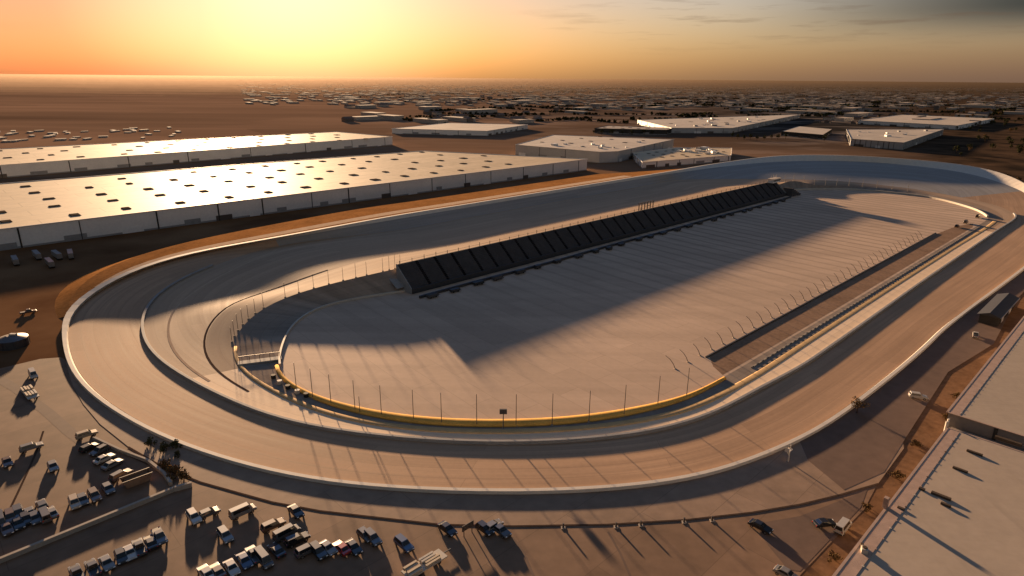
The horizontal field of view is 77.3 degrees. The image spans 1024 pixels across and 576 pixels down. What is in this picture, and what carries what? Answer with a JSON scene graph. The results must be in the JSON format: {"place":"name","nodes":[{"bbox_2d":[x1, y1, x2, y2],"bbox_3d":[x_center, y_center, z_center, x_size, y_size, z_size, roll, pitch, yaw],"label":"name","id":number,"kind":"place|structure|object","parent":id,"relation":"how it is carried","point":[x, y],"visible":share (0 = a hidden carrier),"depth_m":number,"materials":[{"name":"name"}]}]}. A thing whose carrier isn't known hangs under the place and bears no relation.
{"place":"outdoors","nodes":[
{"label":"outdoors","id":0,"kind":"place"},
{"bbox_2d":[0,481,191,563],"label":"lot wall","id":1,"kind":"structure","parent":0,"point":[65,533],"depth_m":149.55,"materials":[{"name":"concrete"}]},
{"bbox_2d":[0,132,392,177],"bbox_3d":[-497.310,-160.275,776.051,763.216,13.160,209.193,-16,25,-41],"label":"warehouse","id":2,"kind":"structure","parent":0,"point":[25,161],"depth_m":796.41,"materials":[{"name":"metal"}]},
{"bbox_2d":[0,151,586,250],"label":"warehouse","id":3,"kind":"structure","parent":0,"point":[41,212],"depth_m":528.55,"materials":[{"name":"metal"}]},
{"bbox_2d":[64,233,87,241],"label":"loading door","id":4,"kind":"structure","parent":3,"relation":"in","point":[67,238],"depth_m":406.03,"materials":[{"name":"grey metal"}]},
{"bbox_2d":[122,226,143,233],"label":"loading door","id":5,"kind":"structure","parent":3,"relation":"in","point":[137,228],"depth_m":427.65,"materials":[{"name":"metal"}]},
{"bbox_2d":[95,176,629,286],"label":"service path","id":6,"kind":"structure","parent":0,"point":[324,225],"depth_m":414.07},
{"bbox_2d":[68,169,677,309],"bbox_3d":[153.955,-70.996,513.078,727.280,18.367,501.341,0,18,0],"label":"embankment","id":7,"kind":"structure","parent":0,"point":[91,283],"depth_m":421.21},
{"bbox_2d":[391,123,527,135],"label":"warehouse","id":8,"kind":"structure","parent":0,"point":[472,129],"depth_m":1200.03,"materials":[{"name":"metal"}]},
{"bbox_2d":[460,108,497,113],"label":"town building","id":9,"kind":"structure","parent":0,"point":[488,110],"depth_m":1896.79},
{"bbox_2d":[0,74,1023,367],"bbox_3d":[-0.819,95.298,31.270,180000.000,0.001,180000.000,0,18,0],"label":"ground","id":10,"kind":"structure","parent":0,"point":[168,106],"depth_m":1358.30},
{"bbox_2d":[0,333,29,350],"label":"water tank","id":11,"kind":"object","parent":10,"relation":"on","point":[11,341],"visible":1,"depth_m":245.37,"materials":[{"name":"metal"}]},
{"bbox_2d":[413,118,447,123],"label":"town building","id":12,"kind":"structure","parent":10,"relation":"on","point":[431,121],"depth_m":1465.33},
{"bbox_2d":[0,357,876,575],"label":"parking lot","id":13,"kind":"structure","parent":10,"relation":"on","point":[733,545],"depth_m":147.53,"materials":[{"name":"asphalt"}]},
{"bbox_2d":[0,521,14,536],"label":"parked car","id":14,"kind":"object","parent":13,"relation":"on","point":[6,529],"visible":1,"depth_m":146.34,"materials":[{"name":"brown paint"}]},
{"bbox_2d":[4,507,15,523],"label":"parked car","id":15,"kind":"object","parent":13,"relation":"on","point":[9,514],"visible":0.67,"depth_m":150.34,"materials":[{"name":"brown paint"}]},
{"bbox_2d":[12,516,25,530],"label":"parked car","id":16,"kind":"object","parent":13,"relation":"on","point":[18,522],"visible":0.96,"depth_m":148.19,"materials":[{"name":"black paint"}]},
{"bbox_2d":[10,431,43,506],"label":"drain seam","id":17,"kind":"object","parent":13,"relation":"on","point":[24,478],"visible":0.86,"depth_m":168.85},
{"bbox_2d":[20,384,39,400],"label":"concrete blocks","id":18,"kind":"object","parent":13,"relation":"on","point":[29,392],"visible":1,"depth_m":208.88,"materials":[{"name":"concrete"}]},
{"bbox_2d":[18,441,43,453],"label":"truck","id":19,"kind":"object","parent":13,"relation":"on","point":[24,448],"visible":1,"depth_m":178.39,"materials":[{"name":"silver paint"}]},
{"bbox_2d":[29,510,40,525],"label":"parked car","id":20,"kind":"object","parent":13,"relation":"on","point":[35,519],"visible":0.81,"depth_m":149.93,"materials":[{"name":"grey paint"}]},
{"bbox_2d":[37,506,52,524],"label":"parked car","id":21,"kind":"object","parent":13,"relation":"on","point":[45,516],"visible":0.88,"depth_m":149.75,"materials":[{"name":"grey paint"}]},
{"bbox_2d":[0,375,90,444],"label":"tar strip","id":22,"kind":"object","parent":13,"relation":"on","point":[61,424],"visible":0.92,"depth_m":199.33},
{"bbox_2d":[46,459,59,472],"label":"parked car","id":23,"kind":"object","parent":13,"relation":"on","point":[52,466],"visible":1,"depth_m":169.95,"materials":[{"name":"silver paint"}]},
{"bbox_2d":[67,493,81,510],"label":"parked car","id":24,"kind":"object","parent":13,"relation":"on","point":[74,503],"visible":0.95,"depth_m":155.31,"materials":[{"name":"beige paint"}]},
{"bbox_2d":[67,563,84,575],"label":"parked car","id":25,"kind":"object","parent":13,"relation":"on","point":[75,570],"visible":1,"depth_m":133.54,"materials":[{"name":"grey paint"}]},
{"bbox_2d":[75,429,98,439],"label":"truck","id":26,"kind":"object","parent":13,"relation":"on","point":[80,435],"visible":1,"depth_m":185.05,"materials":[{"name":"beige paint"}]},
{"bbox_2d":[78,442,99,452],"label":"parked car","id":27,"kind":"object","parent":13,"relation":"on","point":[85,448],"visible":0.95,"depth_m":178.63,"materials":[{"name":"black paint"}]},
{"bbox_2d":[83,558,102,575],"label":"parked car","id":28,"kind":"object","parent":13,"relation":"on","point":[92,567],"visible":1,"depth_m":134.66,"materials":[{"name":"grey paint"}]},
{"bbox_2d":[86,486,102,503],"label":"parked car","id":29,"kind":"object","parent":13,"relation":"on","point":[94,495],"visible":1,"depth_m":158.10,"materials":[{"name":"brown paint"}]},
{"bbox_2d":[89,443,109,456],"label":"parked car","id":30,"kind":"object","parent":13,"relation":"on","point":[99,449],"visible":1,"depth_m":177.57,"materials":[{"name":"grey paint"}]},
{"bbox_2d":[92,452,115,464],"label":"parked car","id":31,"kind":"object","parent":13,"relation":"on","point":[100,459],"visible":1,"depth_m":173.60,"materials":[{"name":"white paint"}]},
{"bbox_2d":[97,554,115,572],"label":"parked car","id":32,"kind":"object","parent":13,"relation":"on","point":[106,562],"visible":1,"depth_m":136.41,"materials":[{"name":"silver paint"}]},
{"bbox_2d":[101,481,115,495],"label":"parked car","id":33,"kind":"object","parent":13,"relation":"on","point":[107,488],"visible":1,"depth_m":160.99,"materials":[{"name":"grey paint"}]},
{"bbox_2d":[100,458,123,470],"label":"parked car","id":34,"kind":"object","parent":13,"relation":"on","point":[109,464],"visible":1,"depth_m":171.05,"materials":[{"name":"silver paint"}]},
{"bbox_2d":[113,547,127,565],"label":"parked car","id":35,"kind":"object","parent":13,"relation":"on","point":[120,557],"visible":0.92,"depth_m":138.30,"materials":[{"name":"black paint"}]},
{"bbox_2d":[108,468,133,481],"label":"parked car","id":36,"kind":"object","parent":13,"relation":"on","point":[116,475],"visible":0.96,"depth_m":166.09,"materials":[{"name":"grey paint"}]},
{"bbox_2d":[124,543,136,561],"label":"parked car","id":37,"kind":"object","parent":13,"relation":"on","point":[129,550],"visible":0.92,"depth_m":139.43,"materials":[{"name":"white paint"}]},
{"bbox_2d":[92,437,172,485],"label":"kerb wall","id":38,"kind":"structure","parent":13,"relation":"on","point":[162,472],"depth_m":175.21,"materials":[{"name":"concrete"}]},
{"bbox_2d":[119,467,152,488],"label":"skip container","id":39,"kind":"object","parent":13,"relation":"on","point":[139,477],"visible":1,"depth_m":164.41,"materials":[{"name":"metal"}]},
{"bbox_2d":[131,537,147,557],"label":"parked car","id":40,"kind":"object","parent":13,"relation":"on","point":[139,546],"visible":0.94,"depth_m":140.66,"materials":[{"name":"grey paint"}]},
{"bbox_2d":[143,534,158,551],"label":"parked car","id":41,"kind":"object","parent":13,"relation":"on","point":[150,542],"visible":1,"depth_m":142.21,"materials":[{"name":"black paint"}]},
{"bbox_2d":[150,526,168,545],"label":"parked car","id":42,"kind":"object","parent":13,"relation":"on","point":[159,535],"visible":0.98,"depth_m":144.14,"materials":[{"name":"grey paint"}]},
{"bbox_2d":[185,507,202,525],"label":"parked car","id":43,"kind":"object","parent":13,"relation":"on","point":[193,516],"visible":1,"depth_m":150.67,"materials":[{"name":"white paint"}]},
{"bbox_2d":[196,563,213,575],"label":"parked car","id":44,"kind":"object","parent":13,"relation":"on","point":[204,569],"visible":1,"depth_m":134.17,"materials":[{"name":"white paint"}]},
{"bbox_2d":[198,506,220,519],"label":"parked car","id":45,"kind":"object","parent":13,"relation":"on","point":[205,513],"visible":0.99,"depth_m":152.46,"materials":[{"name":"grey paint"}]},
{"bbox_2d":[208,561,226,575],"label":"parked car","id":46,"kind":"object","parent":13,"relation":"on","point":[216,568],"visible":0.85,"depth_m":134.34,"materials":[{"name":"brown paint"}]},
{"bbox_2d":[216,525,233,543],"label":"parked car","id":47,"kind":"object","parent":13,"relation":"on","point":[224,534],"visible":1,"depth_m":144.72,"materials":[{"name":"silver paint"}]},
{"bbox_2d":[222,558,240,575],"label":"parked car","id":48,"kind":"object","parent":13,"relation":"on","point":[230,566],"visible":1,"depth_m":135.45,"materials":[{"name":"white paint"}]},
{"bbox_2d":[228,502,256,519],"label":"truck","id":49,"kind":"object","parent":13,"relation":"on","point":[237,512],"visible":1,"depth_m":152.41,"materials":[{"name":"silver paint"}]},
{"bbox_2d":[235,551,253,569],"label":"parked car","id":50,"kind":"object","parent":13,"relation":"on","point":[243,559],"visible":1,"depth_m":137.44,"materials":[{"name":"blue paint"}]},
{"bbox_2d":[244,544,258,564],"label":"parked car","id":51,"kind":"object","parent":13,"relation":"on","point":[249,551],"visible":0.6,"depth_m":138.84,"materials":[{"name":"grey paint"}]},
{"bbox_2d":[253,545,273,569],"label":"parked car","id":52,"kind":"object","parent":13,"relation":"on","point":[262,555],"visible":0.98,"depth_m":137.21,"materials":[{"name":"grey paint"}]},
{"bbox_2d":[260,517,286,533],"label":"parked car","id":53,"kind":"object","parent":13,"relation":"on","point":[268,525],"visible":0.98,"depth_m":148.02,"materials":[{"name":"white paint"}]},
{"bbox_2d":[267,542,286,559],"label":"parked car","id":54,"kind":"object","parent":13,"relation":"on","point":[277,550],"visible":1,"depth_m":140.33,"materials":[{"name":"black paint"}]},
{"bbox_2d":[272,523,300,541],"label":"parked car","id":55,"kind":"object","parent":13,"relation":"on","point":[280,534],"visible":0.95,"depth_m":145.26,"materials":[{"name":"grey paint"}]},
{"bbox_2d":[287,503,304,518],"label":"parked car","id":56,"kind":"object","parent":13,"relation":"on","point":[295,511],"visible":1,"depth_m":153.25,"materials":[{"name":"black paint"}]},
{"bbox_2d":[283,531,310,547],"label":"parked car","id":57,"kind":"object","parent":13,"relation":"on","point":[291,541],"visible":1,"depth_m":143.57,"materials":[{"name":"black paint"}]},
{"bbox_2d":[294,541,317,558],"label":"parked car","id":58,"kind":"object","parent":13,"relation":"on","point":[302,551],"visible":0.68,"depth_m":139.94,"materials":[{"name":"grey paint"}]},
{"bbox_2d":[309,540,327,560],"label":"parked car","id":59,"kind":"object","parent":13,"relation":"on","point":[319,552],"visible":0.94,"depth_m":140.00,"materials":[{"name":"black paint"}]},
{"bbox_2d":[318,539,337,556],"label":"parked car","id":60,"kind":"object","parent":13,"relation":"on","point":[330,549],"visible":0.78,"depth_m":141.35,"materials":[{"name":"silver paint"}]},
{"bbox_2d":[332,539,351,556],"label":"parked car","id":61,"kind":"object","parent":13,"relation":"on","point":[343,548],"visible":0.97,"depth_m":141.11,"materials":[{"name":"red paint"}]},
{"bbox_2d":[344,538,362,555],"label":"parked car","id":62,"kind":"object","parent":13,"relation":"on","point":[354,546],"visible":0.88,"depth_m":141.64,"materials":[{"name":"black paint"}]},
{"bbox_2d":[364,527,382,546],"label":"parked car","id":63,"kind":"object","parent":13,"relation":"on","point":[374,538],"visible":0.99,"depth_m":144.24,"materials":[{"name":"grey paint"}]},
{"bbox_2d":[393,533,414,553],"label":"parked car","id":64,"kind":"object","parent":13,"relation":"on","point":[402,542],"visible":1,"depth_m":142.57,"materials":[{"name":"blue paint"}]},
{"bbox_2d":[401,548,450,575],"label":"flatbed trailer","id":65,"kind":"object","parent":13,"relation":"on","point":[422,564],"visible":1,"depth_m":136.92,"materials":[{"name":"metal"}]},
{"bbox_2d":[437,520,457,536],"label":"parked car","id":66,"kind":"object","parent":13,"relation":"on","point":[447,528],"visible":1,"depth_m":147.78,"materials":[{"name":"black paint"}]},
{"bbox_2d":[475,520,494,536],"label":"parked car","id":67,"kind":"object","parent":13,"relation":"on","point":[481,525],"visible":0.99,"depth_m":147.87,"materials":[{"name":"black paint"}]},
{"bbox_2d":[494,523,511,538],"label":"parked car","id":68,"kind":"object","parent":13,"relation":"on","point":[503,531],"visible":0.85,"depth_m":147.23,"materials":[{"name":"grey paint"}]},
{"bbox_2d":[772,564,797,575],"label":"parked car","id":69,"kind":"object","parent":13,"relation":"on","point":[778,569],"visible":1,"depth_m":135.62,"materials":[{"name":"silver paint"}]},
{"bbox_2d":[66,358,903,524],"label":"apron","id":70,"kind":"object","parent":10,"relation":"on","point":[776,479],"visible":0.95,"depth_m":161.70,"materials":[{"name":"concrete"}]},
{"bbox_2d":[128,446,877,526],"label":"kerb line","id":71,"kind":"object","parent":70,"relation":"on","point":[518,525],"visible":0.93,"depth_m":154.96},
{"bbox_2d":[62,155,1023,493],"bbox_3d":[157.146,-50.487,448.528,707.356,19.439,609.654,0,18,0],"label":"wall","id":72,"kind":"structure","parent":10,"relation":"on","point":[976,171],"depth_m":242.96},
{"bbox_2d":[68,191,1023,487],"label":"track surface","id":73,"kind":"object","parent":10,"relation":"on","point":[120,365],"visible":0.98,"depth_m":201.20,"materials":[{"name":"asphalt"}]},
{"bbox_2d":[141,213,1016,444],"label":"wall","id":74,"kind":"structure","parent":73,"relation":"on","point":[483,441],"depth_m":199.77,"materials":[{"name":"grey concrete"}]},
{"bbox_2d":[144,179,1014,377],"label":"track surface","id":75,"kind":"object","parent":10,"relation":"on","point":[196,312],"visible":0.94,"depth_m":354.57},
{"bbox_2d":[167,179,722,380],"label":"apron line","id":76,"kind":"object","parent":75,"relation":"on","point":[176,353],"visible":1,"depth_m":297.61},
{"bbox_2d":[515,135,673,162],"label":"warehouse","id":77,"kind":"structure","parent":10,"relation":"on","point":[597,149],"depth_m":868.59,"materials":[{"name":"grey metal"}]},
{"bbox_2d":[206,181,1002,371],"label":"track shoulder","id":78,"kind":"object","parent":10,"relation":"on","point":[219,345],"visible":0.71,"depth_m":318.59},
{"bbox_2d":[238,84,1023,108],"bbox_3d":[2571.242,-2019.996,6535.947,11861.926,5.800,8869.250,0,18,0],"label":"distant buildings","id":79,"kind":"structure","parent":10,"relation":"on","point":[406,98],"depth_m":3658.07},
{"bbox_2d":[276,161,1019,245],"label":"banked straight","id":80,"kind":"object","parent":10,"relation":"on","point":[950,182],"visible":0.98,"depth_m":633.03,"materials":[{"name":"concrete"}]},
{"bbox_2d":[359,87,1023,122],"bbox_3d":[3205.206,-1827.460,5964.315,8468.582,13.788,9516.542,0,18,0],"label":"woods","id":81,"kind":"object","parent":10,"relation":"on","point":[696,115],"visible":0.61,"depth_m":2317.40,"materials":[{"name":"plant"}]},
{"bbox_2d":[757,490,866,570],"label":"dark lot","id":82,"kind":"structure","parent":10,"relation":"on","point":[797,543],"depth_m":149.00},
{"bbox_2d":[747,518,772,534],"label":"parked car","id":83,"kind":"object","parent":82,"relation":"on","point":[760,525],"visible":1,"depth_m":149.59,"materials":[{"name":"black paint"}]},
{"bbox_2d":[811,518,836,528],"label":"parked car","id":84,"kind":"object","parent":82,"relation":"on","point":[819,523],"visible":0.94,"depth_m":150.69,"materials":[{"name":"black paint"}]},
{"bbox_2d":[833,517,851,535],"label":"parked car","id":85,"kind":"object","parent":82,"relation":"on","point":[843,526],"visible":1,"depth_m":148.37,"materials":[{"name":"white paint"}]},
{"bbox_2d":[800,292,1023,575],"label":"soil strip","id":86,"kind":"object","parent":10,"relation":"on","point":[926,430],"visible":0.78,"depth_m":187.00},
{"bbox_2d":[858,115,994,129],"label":"warehouse","id":87,"kind":"structure","parent":10,"relation":"on","point":[947,122],"depth_m":1539.81,"materials":[{"name":"metal"}]},
{"bbox_2d":[832,427,1023,575],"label":"roofed hall","id":88,"kind":"structure","parent":10,"relation":"on","point":[954,506],"depth_m":142.46,"materials":[{"name":"concrete"}]},
{"bbox_2d":[943,418,1023,451],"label":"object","id":89,"kind":"structure","parent":10,"relation":"on","point":[947,423],"depth_m":180.88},
{"bbox_2d":[946,316,1023,449],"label":"roofed hall","id":90,"kind":"structure","parent":10,"relation":"on","point":[988,403],"depth_m":193.48,"materials":[{"name":"grey concrete"}]},
{"bbox_2d":[977,293,1019,325],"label":"shed","id":91,"kind":"structure","parent":10,"relation":"on","point":[996,310],"depth_m":283.33,"materials":[{"name":"metal"}]},
{"bbox_2d":[0,0,1023,82],"label":"sky","id":92,"kind":"structure","parent":0,"point":[946,41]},
{"bbox_2d":[55,181,1023,317],"bbox_3d":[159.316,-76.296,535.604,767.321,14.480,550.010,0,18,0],"label":"embankment","id":93,"kind":"structure","parent":0,"point":[64,297],"depth_m":306.05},
{"bbox_2d":[193,231,991,439],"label":"pale track band","id":94,"kind":"object","parent":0,"point":[258,396],"visible":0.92,"depth_m":211.39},
{"bbox_2d":[203,270,326,391],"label":"drain line","id":95,"kind":"object","parent":94,"relation":"on","point":[213,366],"visible":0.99,"depth_m":249.12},
{"bbox_2d":[233,181,996,428],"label":"bowl bank","id":96,"kind":"structure","parent":0,"point":[264,330],"depth_m":267.26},
{"bbox_2d":[238,351,281,364],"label":"gate ramp","id":97,"kind":"structure","parent":96,"relation":"on","point":[257,361],"depth_m":234.71,"materials":[{"name":"metal"}]},
{"bbox_2d":[275,364,725,426],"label":"crash barrier","id":98,"kind":"object","parent":96,"relation":"on","point":[525,422],"visible":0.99,"depth_m":197.05,"materials":[{"name":"metal"}]},
{"bbox_2d":[234,221,996,433],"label":"crash barrier","id":99,"kind":"object","parent":96,"relation":"on","point":[756,374],"visible":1,"depth_m":205.09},
{"bbox_2d":[750,226,979,367],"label":"pit fence","id":100,"kind":"object","parent":96,"relation":"on","point":[852,305],"visible":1,"depth_m":294.91,"materials":[{"name":"metal"}]},
{"bbox_2d":[594,126,671,134],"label":"warehouse","id":101,"kind":"structure","parent":0,"point":[638,130],"depth_m":1232.05,"materials":[{"name":"metal"}]},
{"bbox_2d":[280,190,987,418],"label":"infield","id":102,"kind":"object","parent":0,"point":[606,328],"visible":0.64,"depth_m":282.64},
{"bbox_2d":[278,290,404,365],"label":"bowl kerb wall","id":103,"kind":"structure","parent":102,"relation":"on","point":[310,312],"depth_m":288.87,"materials":[{"name":"concrete"}]},
{"bbox_2d":[389,181,800,293],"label":"grandstand","id":104,"kind":"object","parent":102,"relation":"on","point":[425,274],"visible":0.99,"depth_m":387.92,"materials":[{"name":"metal"}]},
{"bbox_2d":[419,196,790,298],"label":"stand pit wall","id":105,"kind":"structure","parent":102,"relation":"on","point":[532,267],"depth_m":380.72,"materials":[{"name":"concrete"}]},
{"bbox_2d":[705,232,935,357],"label":"pit wall","id":106,"kind":"structure","parent":102,"relation":"on","point":[742,337],"depth_m":299.12,"materials":[{"name":"concrete"}]},
{"bbox_2d":[709,224,972,374],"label":"pit lane","id":107,"kind":"structure","parent":102,"relation":"on","point":[739,352],"depth_m":297.01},
{"bbox_2d":[795,188,988,216],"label":"bowl kerb wall","id":108,"kind":"structure","parent":102,"relation":"on","point":[978,210],"depth_m":597.68,"materials":[{"name":"concrete"}]},
{"bbox_2d":[633,146,731,168],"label":"warehouse","id":109,"kind":"structure","parent":0,"point":[676,156],"depth_m":817.85,"materials":[{"name":"metal"}]},
{"bbox_2d":[637,114,799,132],"bbox_3d":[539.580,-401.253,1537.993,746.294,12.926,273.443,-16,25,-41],"label":"warehouse","id":110,"kind":"structure","parent":0,"point":[734,124],"depth_m":1416.54,"materials":[{"name":"grey metal"}]},
{"bbox_2d":[781,126,831,138],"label":"warehouse","id":111,"kind":"structure","parent":0,"point":[808,132],"depth_m":1213.42,"materials":[{"name":"grey concrete"}]},
{"bbox_2d":[845,129,943,149],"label":"warehouse","id":112,"kind":"structure","parent":0,"point":[899,139],"depth_m":1087.27,"materials":[{"name":"grey metal"}]},
{"bbox_2d":[800,271,1023,489],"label":"access road","id":113,"kind":"structure","parent":0,"point":[852,447],"depth_m":203.46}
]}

